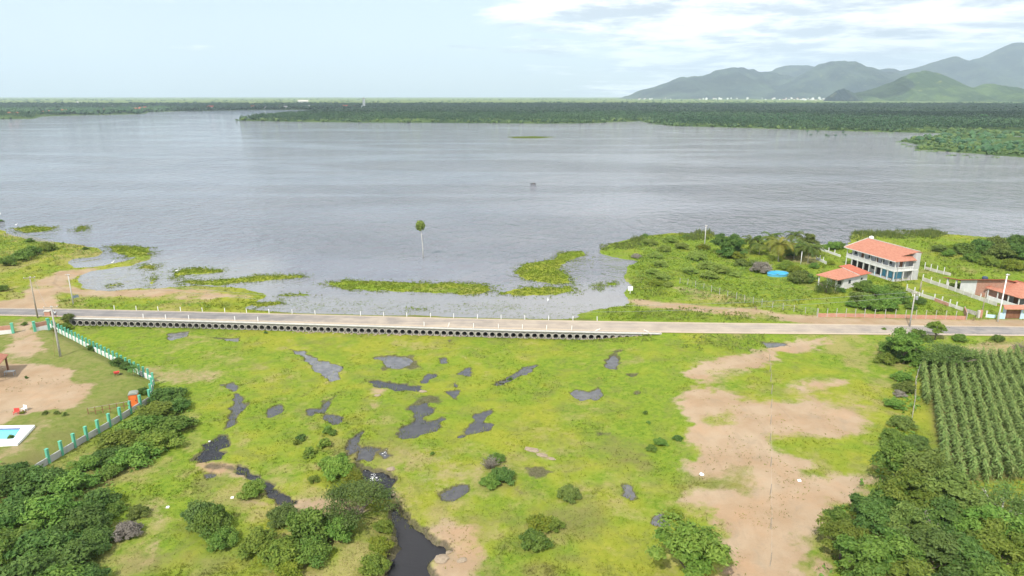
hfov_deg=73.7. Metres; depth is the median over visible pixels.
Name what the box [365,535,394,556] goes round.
shrub
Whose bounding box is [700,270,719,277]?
bush
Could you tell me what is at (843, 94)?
hill
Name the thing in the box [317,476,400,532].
acacia tree
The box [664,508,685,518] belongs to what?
shrub
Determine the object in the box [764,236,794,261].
coconut palm
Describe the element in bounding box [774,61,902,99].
hill
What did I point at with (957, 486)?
broadleaf tree
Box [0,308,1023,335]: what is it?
road
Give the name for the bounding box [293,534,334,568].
shrub
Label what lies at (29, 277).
utility pole
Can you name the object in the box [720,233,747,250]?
broadleaf tree
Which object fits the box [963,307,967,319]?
brick wall
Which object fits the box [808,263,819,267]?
bush
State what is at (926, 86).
hill
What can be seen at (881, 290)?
bush
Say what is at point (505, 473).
shrub
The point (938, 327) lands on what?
broadleaf tree
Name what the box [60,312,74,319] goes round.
shrub
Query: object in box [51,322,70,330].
shrub
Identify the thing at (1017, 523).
broadleaf tree
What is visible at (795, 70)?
hill
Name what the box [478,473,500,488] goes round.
shrub
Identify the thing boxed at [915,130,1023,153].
shore bushes
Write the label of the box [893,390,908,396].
bush
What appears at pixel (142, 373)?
boundary wall
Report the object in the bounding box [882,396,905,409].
bush
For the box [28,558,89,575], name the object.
broadleaf tree
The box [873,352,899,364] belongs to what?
bush
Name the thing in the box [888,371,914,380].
bush
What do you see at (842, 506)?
thicket undergrowth
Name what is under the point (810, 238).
broadleaf tree
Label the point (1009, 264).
bush
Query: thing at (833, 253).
garden wall
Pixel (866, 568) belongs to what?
broadleaf tree
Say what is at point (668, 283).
bush
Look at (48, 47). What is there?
sky
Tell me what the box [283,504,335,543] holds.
bushy tree
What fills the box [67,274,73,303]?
utility pole
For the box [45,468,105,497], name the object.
broadleaf tree
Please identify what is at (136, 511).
bush
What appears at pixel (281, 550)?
shrub
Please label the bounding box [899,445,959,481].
broadleaf tree
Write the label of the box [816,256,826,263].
garden wall
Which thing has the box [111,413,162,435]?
bush
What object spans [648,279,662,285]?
bush
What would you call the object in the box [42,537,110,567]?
broadleaf tree
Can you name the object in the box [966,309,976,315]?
compound wall
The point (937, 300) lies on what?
compound wall
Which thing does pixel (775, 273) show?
garden pool
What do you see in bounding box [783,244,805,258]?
coconut palm
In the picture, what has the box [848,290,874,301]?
bush
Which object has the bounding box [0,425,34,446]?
swimming pool
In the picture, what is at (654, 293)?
bank weeds
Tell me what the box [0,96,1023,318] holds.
lake water
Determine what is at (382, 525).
shrub
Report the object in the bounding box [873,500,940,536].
broadleaf tree
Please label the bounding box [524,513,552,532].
shrub
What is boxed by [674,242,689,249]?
bush
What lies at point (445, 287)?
islet grass
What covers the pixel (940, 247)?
bush
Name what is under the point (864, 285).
bush
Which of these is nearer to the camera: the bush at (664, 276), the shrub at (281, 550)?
the shrub at (281, 550)
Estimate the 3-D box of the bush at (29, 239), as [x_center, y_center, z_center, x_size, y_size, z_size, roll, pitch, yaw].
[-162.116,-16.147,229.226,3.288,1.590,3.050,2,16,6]
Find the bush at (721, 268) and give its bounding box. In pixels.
[710,264,733,272]
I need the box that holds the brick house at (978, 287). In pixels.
[944,277,1015,300]
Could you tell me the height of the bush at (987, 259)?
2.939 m
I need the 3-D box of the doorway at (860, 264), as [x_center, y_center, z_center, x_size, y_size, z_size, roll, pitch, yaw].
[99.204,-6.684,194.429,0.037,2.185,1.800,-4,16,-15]
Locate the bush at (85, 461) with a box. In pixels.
[65,453,104,469]
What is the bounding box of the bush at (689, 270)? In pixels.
[682,266,698,273]
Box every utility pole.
[23,276,38,317]
[43,306,61,356]
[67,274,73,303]
[909,292,919,326]
[997,274,1009,321]
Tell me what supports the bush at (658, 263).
on the ground at (702, 399)
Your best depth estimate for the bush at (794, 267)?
189.47 m
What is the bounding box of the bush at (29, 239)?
[24,237,35,241]
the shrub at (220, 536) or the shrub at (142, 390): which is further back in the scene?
the shrub at (142, 390)
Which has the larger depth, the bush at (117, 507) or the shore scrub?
the shore scrub
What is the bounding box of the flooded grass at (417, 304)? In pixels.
[167,252,650,319]
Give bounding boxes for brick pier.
[43,310,51,315]
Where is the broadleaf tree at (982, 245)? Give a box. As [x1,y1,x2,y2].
[968,238,994,252]
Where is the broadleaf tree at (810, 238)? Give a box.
[798,233,819,250]
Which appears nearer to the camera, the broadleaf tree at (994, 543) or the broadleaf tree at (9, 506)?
the broadleaf tree at (994, 543)
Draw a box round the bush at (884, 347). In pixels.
[878,340,902,355]
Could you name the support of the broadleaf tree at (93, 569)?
on the ground at (702, 399)
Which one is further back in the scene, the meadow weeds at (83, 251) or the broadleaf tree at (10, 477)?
the meadow weeds at (83, 251)
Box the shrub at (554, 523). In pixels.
[546,515,566,532]
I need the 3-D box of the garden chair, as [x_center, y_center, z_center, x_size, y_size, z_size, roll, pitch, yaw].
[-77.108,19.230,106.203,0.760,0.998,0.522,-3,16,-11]
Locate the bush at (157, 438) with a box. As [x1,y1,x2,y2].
[135,429,187,454]
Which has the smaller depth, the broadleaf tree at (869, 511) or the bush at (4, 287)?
the broadleaf tree at (869, 511)
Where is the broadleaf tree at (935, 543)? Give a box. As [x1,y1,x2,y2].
[888,524,968,571]
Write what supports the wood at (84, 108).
on the ground at (702, 399)
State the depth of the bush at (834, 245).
218.30 m
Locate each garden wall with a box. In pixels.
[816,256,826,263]
[821,248,840,256]
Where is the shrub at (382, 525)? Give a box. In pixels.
[372,518,392,532]
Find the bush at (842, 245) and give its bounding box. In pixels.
[838,241,845,247]
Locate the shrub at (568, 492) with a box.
[554,482,581,503]
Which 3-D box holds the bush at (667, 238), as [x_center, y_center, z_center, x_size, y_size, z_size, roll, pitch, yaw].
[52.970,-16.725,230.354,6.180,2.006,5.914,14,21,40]
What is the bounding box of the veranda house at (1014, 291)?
[986,280,1023,304]
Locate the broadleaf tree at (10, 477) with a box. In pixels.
[0,465,31,496]
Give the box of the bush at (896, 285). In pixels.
[883,282,905,290]
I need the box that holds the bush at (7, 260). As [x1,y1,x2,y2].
[0,255,17,264]
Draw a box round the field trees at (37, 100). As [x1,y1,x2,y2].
[0,97,1023,101]
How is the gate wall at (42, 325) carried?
on the ground at (702, 399)
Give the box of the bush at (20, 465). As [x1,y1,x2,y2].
[0,461,32,472]
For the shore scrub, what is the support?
on the ground at (702, 399)
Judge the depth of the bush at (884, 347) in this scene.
129.78 m
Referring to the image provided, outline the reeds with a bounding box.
[599,227,947,249]
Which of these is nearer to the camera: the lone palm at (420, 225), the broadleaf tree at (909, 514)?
the broadleaf tree at (909, 514)
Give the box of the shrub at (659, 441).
[652,437,668,445]
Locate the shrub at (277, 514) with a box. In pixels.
[263,501,297,527]
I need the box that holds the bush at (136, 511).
[125,503,149,520]
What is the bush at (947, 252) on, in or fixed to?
on the ground at (702, 399)
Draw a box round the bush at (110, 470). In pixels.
[96,463,127,479]
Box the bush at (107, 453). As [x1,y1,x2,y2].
[92,444,129,464]
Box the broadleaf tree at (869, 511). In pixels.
[850,500,891,534]
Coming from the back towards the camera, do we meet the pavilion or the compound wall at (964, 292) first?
the compound wall at (964, 292)
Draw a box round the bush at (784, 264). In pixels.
[776,260,794,268]
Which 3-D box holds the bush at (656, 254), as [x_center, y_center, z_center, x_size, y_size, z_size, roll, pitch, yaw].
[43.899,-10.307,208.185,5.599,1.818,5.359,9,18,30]
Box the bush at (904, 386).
[891,380,919,392]
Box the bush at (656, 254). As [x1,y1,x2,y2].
[646,251,663,257]
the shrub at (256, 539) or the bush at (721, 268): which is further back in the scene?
the bush at (721, 268)
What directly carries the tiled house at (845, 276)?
on the ground at (702, 399)
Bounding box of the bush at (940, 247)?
[931,243,947,251]
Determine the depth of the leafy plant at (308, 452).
96.01 m
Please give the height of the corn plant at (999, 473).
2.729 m
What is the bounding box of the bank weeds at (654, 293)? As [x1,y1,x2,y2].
[631,269,782,320]
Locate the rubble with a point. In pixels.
(431, 335)
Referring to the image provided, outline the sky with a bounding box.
[0,0,1023,95]
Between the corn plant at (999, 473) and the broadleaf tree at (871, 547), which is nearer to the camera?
the broadleaf tree at (871, 547)
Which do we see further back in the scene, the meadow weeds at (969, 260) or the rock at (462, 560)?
the meadow weeds at (969, 260)
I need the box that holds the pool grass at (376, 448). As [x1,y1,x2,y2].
[170,333,774,528]
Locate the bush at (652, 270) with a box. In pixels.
[644,268,660,273]
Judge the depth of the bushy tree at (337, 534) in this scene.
77.57 m
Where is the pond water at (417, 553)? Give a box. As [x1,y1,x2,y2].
[168,332,785,575]
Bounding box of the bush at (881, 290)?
[870,284,893,297]
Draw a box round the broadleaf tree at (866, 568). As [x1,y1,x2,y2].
[838,558,909,575]
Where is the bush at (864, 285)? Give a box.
[851,279,875,291]
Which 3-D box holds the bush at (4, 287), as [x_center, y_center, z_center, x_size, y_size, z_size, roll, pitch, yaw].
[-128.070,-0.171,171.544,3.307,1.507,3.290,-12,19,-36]
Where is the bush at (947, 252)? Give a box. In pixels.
[941,249,955,255]
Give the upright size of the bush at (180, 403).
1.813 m
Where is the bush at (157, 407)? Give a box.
[132,399,176,416]
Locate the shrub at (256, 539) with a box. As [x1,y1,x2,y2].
[235,525,281,559]
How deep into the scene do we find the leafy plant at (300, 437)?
100.87 m
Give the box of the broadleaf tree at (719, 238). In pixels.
[710,232,731,253]
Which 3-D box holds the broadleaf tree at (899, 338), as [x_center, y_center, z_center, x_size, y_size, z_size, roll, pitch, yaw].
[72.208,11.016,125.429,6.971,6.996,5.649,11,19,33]
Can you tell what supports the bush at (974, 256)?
on the ground at (702, 399)
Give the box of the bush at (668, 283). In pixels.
[662,281,673,286]
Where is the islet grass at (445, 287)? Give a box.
[5,136,624,312]
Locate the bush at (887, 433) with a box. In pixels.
[878,427,906,440]
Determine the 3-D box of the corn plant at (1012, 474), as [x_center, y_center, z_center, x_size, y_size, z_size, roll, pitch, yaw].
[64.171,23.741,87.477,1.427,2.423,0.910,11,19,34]
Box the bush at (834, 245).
[823,241,839,248]
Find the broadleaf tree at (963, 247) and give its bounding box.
[949,241,977,252]
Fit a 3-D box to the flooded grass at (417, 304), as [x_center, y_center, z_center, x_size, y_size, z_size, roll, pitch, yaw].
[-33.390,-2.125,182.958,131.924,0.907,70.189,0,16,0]
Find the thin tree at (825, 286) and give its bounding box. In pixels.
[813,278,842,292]
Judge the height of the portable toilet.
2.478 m
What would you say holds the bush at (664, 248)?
on the ground at (702, 399)
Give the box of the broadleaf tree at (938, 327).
[924,321,946,339]
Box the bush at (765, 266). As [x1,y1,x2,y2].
[749,261,772,272]
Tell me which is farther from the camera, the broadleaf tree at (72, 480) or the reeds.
the reeds
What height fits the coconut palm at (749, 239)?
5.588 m
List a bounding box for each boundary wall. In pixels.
[36,372,154,466]
[49,320,150,379]
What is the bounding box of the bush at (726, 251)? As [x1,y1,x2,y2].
[716,242,748,256]
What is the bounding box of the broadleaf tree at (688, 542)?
[645,509,738,575]
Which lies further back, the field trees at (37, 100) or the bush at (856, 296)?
the field trees at (37, 100)
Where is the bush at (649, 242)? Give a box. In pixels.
[643,237,658,245]
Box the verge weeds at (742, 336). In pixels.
[56,320,1022,352]
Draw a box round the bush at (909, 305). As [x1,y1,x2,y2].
[903,302,917,309]
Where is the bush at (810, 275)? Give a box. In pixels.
[805,273,818,282]
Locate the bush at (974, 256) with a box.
[960,251,982,261]
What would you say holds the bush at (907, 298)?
on the ground at (702, 399)
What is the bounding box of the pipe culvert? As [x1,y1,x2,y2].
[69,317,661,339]
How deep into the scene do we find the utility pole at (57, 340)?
128.22 m
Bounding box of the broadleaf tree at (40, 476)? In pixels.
[9,463,66,498]
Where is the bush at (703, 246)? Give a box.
[695,243,710,249]
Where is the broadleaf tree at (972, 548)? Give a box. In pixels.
[946,530,1013,566]
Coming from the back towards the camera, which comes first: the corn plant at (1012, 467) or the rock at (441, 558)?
the corn plant at (1012, 467)
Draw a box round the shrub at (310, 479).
[307,475,319,483]
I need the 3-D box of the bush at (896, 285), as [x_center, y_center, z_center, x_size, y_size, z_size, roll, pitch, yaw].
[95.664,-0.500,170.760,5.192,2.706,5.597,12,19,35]
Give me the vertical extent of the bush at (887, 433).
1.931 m
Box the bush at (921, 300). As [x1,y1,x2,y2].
[912,297,926,303]
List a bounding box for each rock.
[434,554,448,563]
[457,557,466,562]
[525,447,538,451]
[536,453,547,456]
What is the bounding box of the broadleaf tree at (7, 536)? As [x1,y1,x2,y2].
[0,519,36,567]
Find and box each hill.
[618,67,796,98]
[768,65,898,76]
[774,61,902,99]
[823,88,864,100]
[854,70,992,101]
[896,42,1023,88]
[968,84,1023,101]
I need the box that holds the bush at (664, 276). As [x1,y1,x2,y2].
[655,272,670,280]
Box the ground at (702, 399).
[0,97,1023,575]
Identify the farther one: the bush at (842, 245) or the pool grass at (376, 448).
the bush at (842, 245)
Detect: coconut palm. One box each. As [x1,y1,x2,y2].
[741,234,761,247]
[748,240,769,254]
[760,231,784,250]
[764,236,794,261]
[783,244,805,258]
[784,230,804,242]
[791,237,813,253]
[797,241,824,262]
[807,246,826,255]
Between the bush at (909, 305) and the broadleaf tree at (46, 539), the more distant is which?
the bush at (909, 305)
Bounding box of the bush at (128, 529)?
[110,520,143,541]
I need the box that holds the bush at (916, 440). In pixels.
[902,433,930,450]
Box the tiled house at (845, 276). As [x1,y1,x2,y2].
[817,264,870,288]
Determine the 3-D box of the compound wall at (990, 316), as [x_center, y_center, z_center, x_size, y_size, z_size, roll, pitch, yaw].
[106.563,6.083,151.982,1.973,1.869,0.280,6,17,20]
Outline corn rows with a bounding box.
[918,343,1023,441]
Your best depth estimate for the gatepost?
151.61 m
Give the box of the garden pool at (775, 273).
[767,271,788,276]
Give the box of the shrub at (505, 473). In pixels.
[490,465,515,485]
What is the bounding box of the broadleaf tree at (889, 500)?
[866,482,911,514]
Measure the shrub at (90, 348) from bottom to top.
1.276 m
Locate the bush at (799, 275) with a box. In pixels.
[787,269,813,281]
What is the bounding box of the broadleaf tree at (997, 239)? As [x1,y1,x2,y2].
[983,234,1011,244]
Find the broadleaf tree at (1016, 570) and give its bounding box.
[989,558,1023,575]
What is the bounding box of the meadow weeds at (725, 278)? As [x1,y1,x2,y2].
[629,233,812,304]
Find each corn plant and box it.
[970,465,977,480]
[970,469,979,481]
[980,463,991,476]
[984,470,990,482]
[993,463,1006,480]
[996,463,1003,477]
[1007,460,1018,478]
[1008,465,1018,480]
[1009,434,1018,450]
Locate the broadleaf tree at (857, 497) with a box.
[848,489,886,523]
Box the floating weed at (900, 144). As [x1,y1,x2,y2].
[625,123,999,157]
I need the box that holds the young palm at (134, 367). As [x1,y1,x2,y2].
[124,363,139,373]
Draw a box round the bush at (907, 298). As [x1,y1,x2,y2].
[886,289,913,302]
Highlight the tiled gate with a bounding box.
[997,305,1023,318]
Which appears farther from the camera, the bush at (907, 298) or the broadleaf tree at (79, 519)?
the bush at (907, 298)
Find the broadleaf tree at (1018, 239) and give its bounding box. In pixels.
[1004,233,1023,245]
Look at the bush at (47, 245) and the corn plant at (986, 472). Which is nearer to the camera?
the corn plant at (986, 472)
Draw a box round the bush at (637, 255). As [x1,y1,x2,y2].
[631,253,641,257]
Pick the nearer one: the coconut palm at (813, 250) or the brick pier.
the brick pier
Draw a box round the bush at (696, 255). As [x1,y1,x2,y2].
[685,250,707,259]
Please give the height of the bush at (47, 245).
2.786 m
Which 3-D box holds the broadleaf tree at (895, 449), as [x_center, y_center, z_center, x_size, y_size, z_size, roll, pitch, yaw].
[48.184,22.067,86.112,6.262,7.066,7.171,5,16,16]
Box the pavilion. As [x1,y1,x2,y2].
[0,353,8,369]
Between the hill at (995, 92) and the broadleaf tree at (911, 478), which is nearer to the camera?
the broadleaf tree at (911, 478)
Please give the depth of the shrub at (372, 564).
72.66 m
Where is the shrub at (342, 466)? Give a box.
[321,455,356,481]
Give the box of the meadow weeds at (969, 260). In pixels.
[921,241,1023,273]
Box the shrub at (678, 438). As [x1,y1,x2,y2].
[672,434,682,441]
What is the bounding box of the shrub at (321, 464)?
[318,455,331,467]
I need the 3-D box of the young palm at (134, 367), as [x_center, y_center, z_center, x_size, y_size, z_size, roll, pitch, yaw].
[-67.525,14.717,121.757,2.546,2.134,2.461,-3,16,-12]
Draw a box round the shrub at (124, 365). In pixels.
[119,361,135,369]
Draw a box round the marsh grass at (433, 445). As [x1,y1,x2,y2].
[1,317,1023,575]
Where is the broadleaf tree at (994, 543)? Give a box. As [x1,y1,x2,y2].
[965,515,1023,564]
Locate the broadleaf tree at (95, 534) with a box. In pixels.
[78,524,118,549]
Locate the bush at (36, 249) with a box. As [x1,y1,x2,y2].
[23,245,42,254]
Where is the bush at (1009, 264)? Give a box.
[999,258,1023,269]
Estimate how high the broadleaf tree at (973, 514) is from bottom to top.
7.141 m
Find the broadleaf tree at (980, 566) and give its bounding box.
[935,553,1008,575]
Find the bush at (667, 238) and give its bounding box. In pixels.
[661,235,677,241]
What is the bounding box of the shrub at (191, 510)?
[180,499,215,530]
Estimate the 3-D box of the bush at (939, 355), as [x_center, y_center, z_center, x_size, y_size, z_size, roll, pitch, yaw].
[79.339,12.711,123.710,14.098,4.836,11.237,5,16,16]
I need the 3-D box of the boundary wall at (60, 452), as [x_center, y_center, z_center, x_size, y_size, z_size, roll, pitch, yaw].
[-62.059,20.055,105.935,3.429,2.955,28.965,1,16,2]
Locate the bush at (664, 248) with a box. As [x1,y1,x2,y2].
[654,244,670,250]
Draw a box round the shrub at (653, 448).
[645,444,656,451]
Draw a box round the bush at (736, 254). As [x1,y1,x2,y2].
[730,251,744,258]
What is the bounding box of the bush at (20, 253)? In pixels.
[11,247,35,259]
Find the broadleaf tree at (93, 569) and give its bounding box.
[77,563,111,575]
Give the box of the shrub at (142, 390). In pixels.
[137,387,148,393]
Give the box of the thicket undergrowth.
[0,362,1023,575]
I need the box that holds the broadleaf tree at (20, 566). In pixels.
[0,548,65,575]
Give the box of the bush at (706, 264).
[697,261,715,268]
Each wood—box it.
[0,101,1023,114]
[0,109,1023,130]
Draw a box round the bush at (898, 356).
[894,353,908,362]
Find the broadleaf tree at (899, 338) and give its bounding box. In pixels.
[885,326,927,363]
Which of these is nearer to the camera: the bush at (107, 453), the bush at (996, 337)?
the bush at (107, 453)
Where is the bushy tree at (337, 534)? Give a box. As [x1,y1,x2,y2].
[323,513,356,542]
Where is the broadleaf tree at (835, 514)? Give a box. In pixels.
[822,505,857,524]
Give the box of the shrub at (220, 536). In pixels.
[203,525,240,552]
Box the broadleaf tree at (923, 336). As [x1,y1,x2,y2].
[905,328,934,343]
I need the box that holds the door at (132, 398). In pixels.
[129,395,136,405]
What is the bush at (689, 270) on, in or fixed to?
on the ground at (702, 399)
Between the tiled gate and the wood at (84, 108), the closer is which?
the tiled gate
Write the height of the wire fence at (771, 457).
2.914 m
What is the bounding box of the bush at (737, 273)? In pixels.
[728,270,742,276]
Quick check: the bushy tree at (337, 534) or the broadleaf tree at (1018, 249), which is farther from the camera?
the broadleaf tree at (1018, 249)
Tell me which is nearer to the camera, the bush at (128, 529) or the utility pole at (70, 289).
the bush at (128, 529)
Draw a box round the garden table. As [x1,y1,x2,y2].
[3,370,15,375]
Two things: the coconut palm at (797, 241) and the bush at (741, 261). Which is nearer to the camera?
the bush at (741, 261)
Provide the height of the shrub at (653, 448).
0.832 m
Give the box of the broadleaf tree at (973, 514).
[941,500,1022,547]
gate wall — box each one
[0,323,14,334]
[31,318,50,331]
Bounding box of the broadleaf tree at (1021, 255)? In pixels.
[1014,245,1023,257]
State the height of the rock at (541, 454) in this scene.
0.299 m
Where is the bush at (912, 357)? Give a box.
[900,347,930,365]
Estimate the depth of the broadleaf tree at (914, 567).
64.17 m
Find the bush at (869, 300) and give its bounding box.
[857,293,883,309]
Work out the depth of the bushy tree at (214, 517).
78.77 m
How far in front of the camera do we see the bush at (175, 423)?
102.60 m
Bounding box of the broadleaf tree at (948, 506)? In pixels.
[922,494,982,533]
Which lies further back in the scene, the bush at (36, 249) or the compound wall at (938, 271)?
the bush at (36, 249)
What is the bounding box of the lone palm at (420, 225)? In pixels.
[416,220,424,252]
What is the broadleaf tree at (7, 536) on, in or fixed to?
on the ground at (702, 399)
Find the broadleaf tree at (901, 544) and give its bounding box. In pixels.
[856,526,935,575]
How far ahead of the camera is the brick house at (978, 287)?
166.96 m
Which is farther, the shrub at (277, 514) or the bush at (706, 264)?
the bush at (706, 264)
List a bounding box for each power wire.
[74,278,901,311]
[77,275,906,305]
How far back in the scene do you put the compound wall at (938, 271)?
189.91 m
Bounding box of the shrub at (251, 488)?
[235,476,265,499]
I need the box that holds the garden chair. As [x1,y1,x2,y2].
[13,408,19,414]
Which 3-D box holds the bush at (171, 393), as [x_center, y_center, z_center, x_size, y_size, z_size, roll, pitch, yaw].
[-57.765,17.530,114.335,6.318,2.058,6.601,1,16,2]
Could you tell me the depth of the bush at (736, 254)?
205.44 m
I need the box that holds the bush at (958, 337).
[951,333,967,340]
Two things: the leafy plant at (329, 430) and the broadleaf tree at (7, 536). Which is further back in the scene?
the leafy plant at (329, 430)
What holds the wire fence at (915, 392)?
on the ground at (702, 399)
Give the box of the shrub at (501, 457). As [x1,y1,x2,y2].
[488,452,505,464]
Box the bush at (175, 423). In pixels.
[143,413,199,432]
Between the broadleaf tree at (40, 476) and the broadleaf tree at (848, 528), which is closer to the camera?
the broadleaf tree at (848, 528)
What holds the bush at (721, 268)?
on the ground at (702, 399)
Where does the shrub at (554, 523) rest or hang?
on the ground at (702, 399)
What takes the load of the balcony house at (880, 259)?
on the ground at (702, 399)
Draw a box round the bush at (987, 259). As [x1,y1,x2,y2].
[977,254,1000,264]
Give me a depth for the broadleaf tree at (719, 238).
211.12 m
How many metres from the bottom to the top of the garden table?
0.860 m
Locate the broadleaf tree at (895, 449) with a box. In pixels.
[869,437,922,475]
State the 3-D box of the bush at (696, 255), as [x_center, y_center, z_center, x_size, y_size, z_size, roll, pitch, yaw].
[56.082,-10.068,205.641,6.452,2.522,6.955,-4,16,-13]
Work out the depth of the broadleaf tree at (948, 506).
73.65 m
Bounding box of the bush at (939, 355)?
[911,341,989,367]
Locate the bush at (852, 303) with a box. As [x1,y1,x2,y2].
[845,300,857,306]
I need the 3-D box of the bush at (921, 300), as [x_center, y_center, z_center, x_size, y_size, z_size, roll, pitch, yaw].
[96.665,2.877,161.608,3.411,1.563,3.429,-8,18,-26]
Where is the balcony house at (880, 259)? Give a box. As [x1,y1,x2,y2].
[844,238,921,281]
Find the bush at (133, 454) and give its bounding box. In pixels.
[104,438,164,468]
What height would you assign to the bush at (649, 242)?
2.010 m
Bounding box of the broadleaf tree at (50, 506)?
[3,491,83,530]
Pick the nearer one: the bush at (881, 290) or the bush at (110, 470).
the bush at (110, 470)
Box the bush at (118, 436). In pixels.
[88,428,144,451]
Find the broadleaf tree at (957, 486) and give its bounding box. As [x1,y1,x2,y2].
[916,466,1002,514]
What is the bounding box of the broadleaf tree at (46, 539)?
[2,523,83,561]
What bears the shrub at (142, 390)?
on the ground at (702, 399)
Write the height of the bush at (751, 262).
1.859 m
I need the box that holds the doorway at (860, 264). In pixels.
[858,261,862,268]
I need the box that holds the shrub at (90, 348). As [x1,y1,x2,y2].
[85,345,99,350]
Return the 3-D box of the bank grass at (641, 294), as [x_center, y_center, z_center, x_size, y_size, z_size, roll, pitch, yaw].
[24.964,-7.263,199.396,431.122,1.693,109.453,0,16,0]
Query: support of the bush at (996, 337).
on the ground at (702, 399)
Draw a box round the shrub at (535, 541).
[518,527,553,551]
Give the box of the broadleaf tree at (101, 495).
[73,486,125,511]
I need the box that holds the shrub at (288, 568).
[273,559,303,575]
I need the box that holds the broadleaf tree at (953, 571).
[925,561,974,575]
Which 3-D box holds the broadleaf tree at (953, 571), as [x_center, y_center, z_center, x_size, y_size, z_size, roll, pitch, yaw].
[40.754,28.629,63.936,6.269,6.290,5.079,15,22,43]
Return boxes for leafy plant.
[295,434,305,441]
[302,446,314,458]
[316,436,331,448]
[322,425,335,435]
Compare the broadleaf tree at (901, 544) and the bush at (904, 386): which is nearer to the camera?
the broadleaf tree at (901, 544)
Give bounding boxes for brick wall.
[817,308,965,319]
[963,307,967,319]
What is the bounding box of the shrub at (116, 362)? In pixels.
[108,358,125,366]
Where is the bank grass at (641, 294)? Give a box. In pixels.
[0,230,1023,322]
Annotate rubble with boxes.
[290,330,651,339]
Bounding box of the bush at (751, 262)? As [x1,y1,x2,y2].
[746,259,757,264]
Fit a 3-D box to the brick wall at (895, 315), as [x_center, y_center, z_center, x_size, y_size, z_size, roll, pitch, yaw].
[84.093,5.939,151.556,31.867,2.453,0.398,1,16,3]
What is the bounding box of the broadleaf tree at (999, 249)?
[981,243,1015,256]
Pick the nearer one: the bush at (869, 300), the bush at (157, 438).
the bush at (157, 438)
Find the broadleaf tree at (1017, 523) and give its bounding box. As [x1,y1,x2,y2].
[999,511,1023,557]
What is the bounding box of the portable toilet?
[127,390,138,406]
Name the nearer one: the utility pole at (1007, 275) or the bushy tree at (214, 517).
the bushy tree at (214, 517)
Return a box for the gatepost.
[976,310,982,317]
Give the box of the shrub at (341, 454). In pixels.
[335,452,347,457]
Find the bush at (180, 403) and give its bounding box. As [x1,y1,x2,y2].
[167,395,193,412]
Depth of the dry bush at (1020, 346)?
132.91 m
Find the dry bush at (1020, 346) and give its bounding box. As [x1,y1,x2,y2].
[1010,341,1023,349]
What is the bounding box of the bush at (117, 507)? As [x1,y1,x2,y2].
[102,498,128,516]
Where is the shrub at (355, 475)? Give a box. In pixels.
[342,469,364,484]
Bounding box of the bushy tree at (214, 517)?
[188,503,235,540]
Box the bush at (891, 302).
[873,294,903,309]
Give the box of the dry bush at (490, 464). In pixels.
[480,455,501,468]
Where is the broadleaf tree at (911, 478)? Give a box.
[870,464,941,509]
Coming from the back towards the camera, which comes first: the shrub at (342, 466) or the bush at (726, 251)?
the bush at (726, 251)
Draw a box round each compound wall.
[906,284,962,310]
[922,274,996,305]
[924,262,950,275]
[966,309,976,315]
[985,311,995,317]
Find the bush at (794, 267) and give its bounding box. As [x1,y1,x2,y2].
[786,265,801,270]
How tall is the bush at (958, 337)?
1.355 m
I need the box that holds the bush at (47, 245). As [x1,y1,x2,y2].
[35,241,57,250]
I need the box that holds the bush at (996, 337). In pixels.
[989,334,1005,340]
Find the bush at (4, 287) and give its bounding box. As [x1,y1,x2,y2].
[0,285,9,290]
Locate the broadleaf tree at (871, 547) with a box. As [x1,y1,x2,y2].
[832,529,900,572]
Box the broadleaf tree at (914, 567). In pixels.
[883,552,934,575]
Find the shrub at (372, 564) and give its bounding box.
[356,551,392,575]
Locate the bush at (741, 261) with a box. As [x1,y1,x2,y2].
[733,258,748,265]
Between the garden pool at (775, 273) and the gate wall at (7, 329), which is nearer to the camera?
the gate wall at (7, 329)
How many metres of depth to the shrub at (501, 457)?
94.57 m
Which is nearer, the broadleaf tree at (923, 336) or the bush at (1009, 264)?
the broadleaf tree at (923, 336)
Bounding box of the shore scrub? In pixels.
[1,115,1023,155]
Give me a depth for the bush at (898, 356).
126.43 m
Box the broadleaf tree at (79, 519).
[51,502,116,537]
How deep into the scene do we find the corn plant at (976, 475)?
86.93 m
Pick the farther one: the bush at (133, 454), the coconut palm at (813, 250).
the coconut palm at (813, 250)
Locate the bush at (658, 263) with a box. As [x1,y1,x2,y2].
[653,260,668,266]
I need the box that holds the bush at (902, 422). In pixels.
[885,415,919,431]
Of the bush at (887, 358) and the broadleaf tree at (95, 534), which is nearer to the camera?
the broadleaf tree at (95, 534)
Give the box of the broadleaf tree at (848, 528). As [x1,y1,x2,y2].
[813,514,868,558]
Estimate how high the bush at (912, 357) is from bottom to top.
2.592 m
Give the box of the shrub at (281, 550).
[251,535,300,571]
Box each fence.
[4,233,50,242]
[87,401,131,413]
[680,278,817,313]
[769,356,772,565]
[912,367,919,417]
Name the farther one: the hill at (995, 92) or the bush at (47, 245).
the hill at (995, 92)
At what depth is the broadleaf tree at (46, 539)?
74.65 m
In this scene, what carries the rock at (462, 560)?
on the ground at (702, 399)
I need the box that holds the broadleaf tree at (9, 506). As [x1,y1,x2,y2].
[0,493,47,527]
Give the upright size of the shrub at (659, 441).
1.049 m
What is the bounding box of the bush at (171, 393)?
[147,386,189,401]
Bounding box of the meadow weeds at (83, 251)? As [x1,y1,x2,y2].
[0,235,210,307]
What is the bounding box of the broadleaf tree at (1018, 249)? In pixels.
[1007,241,1023,255]

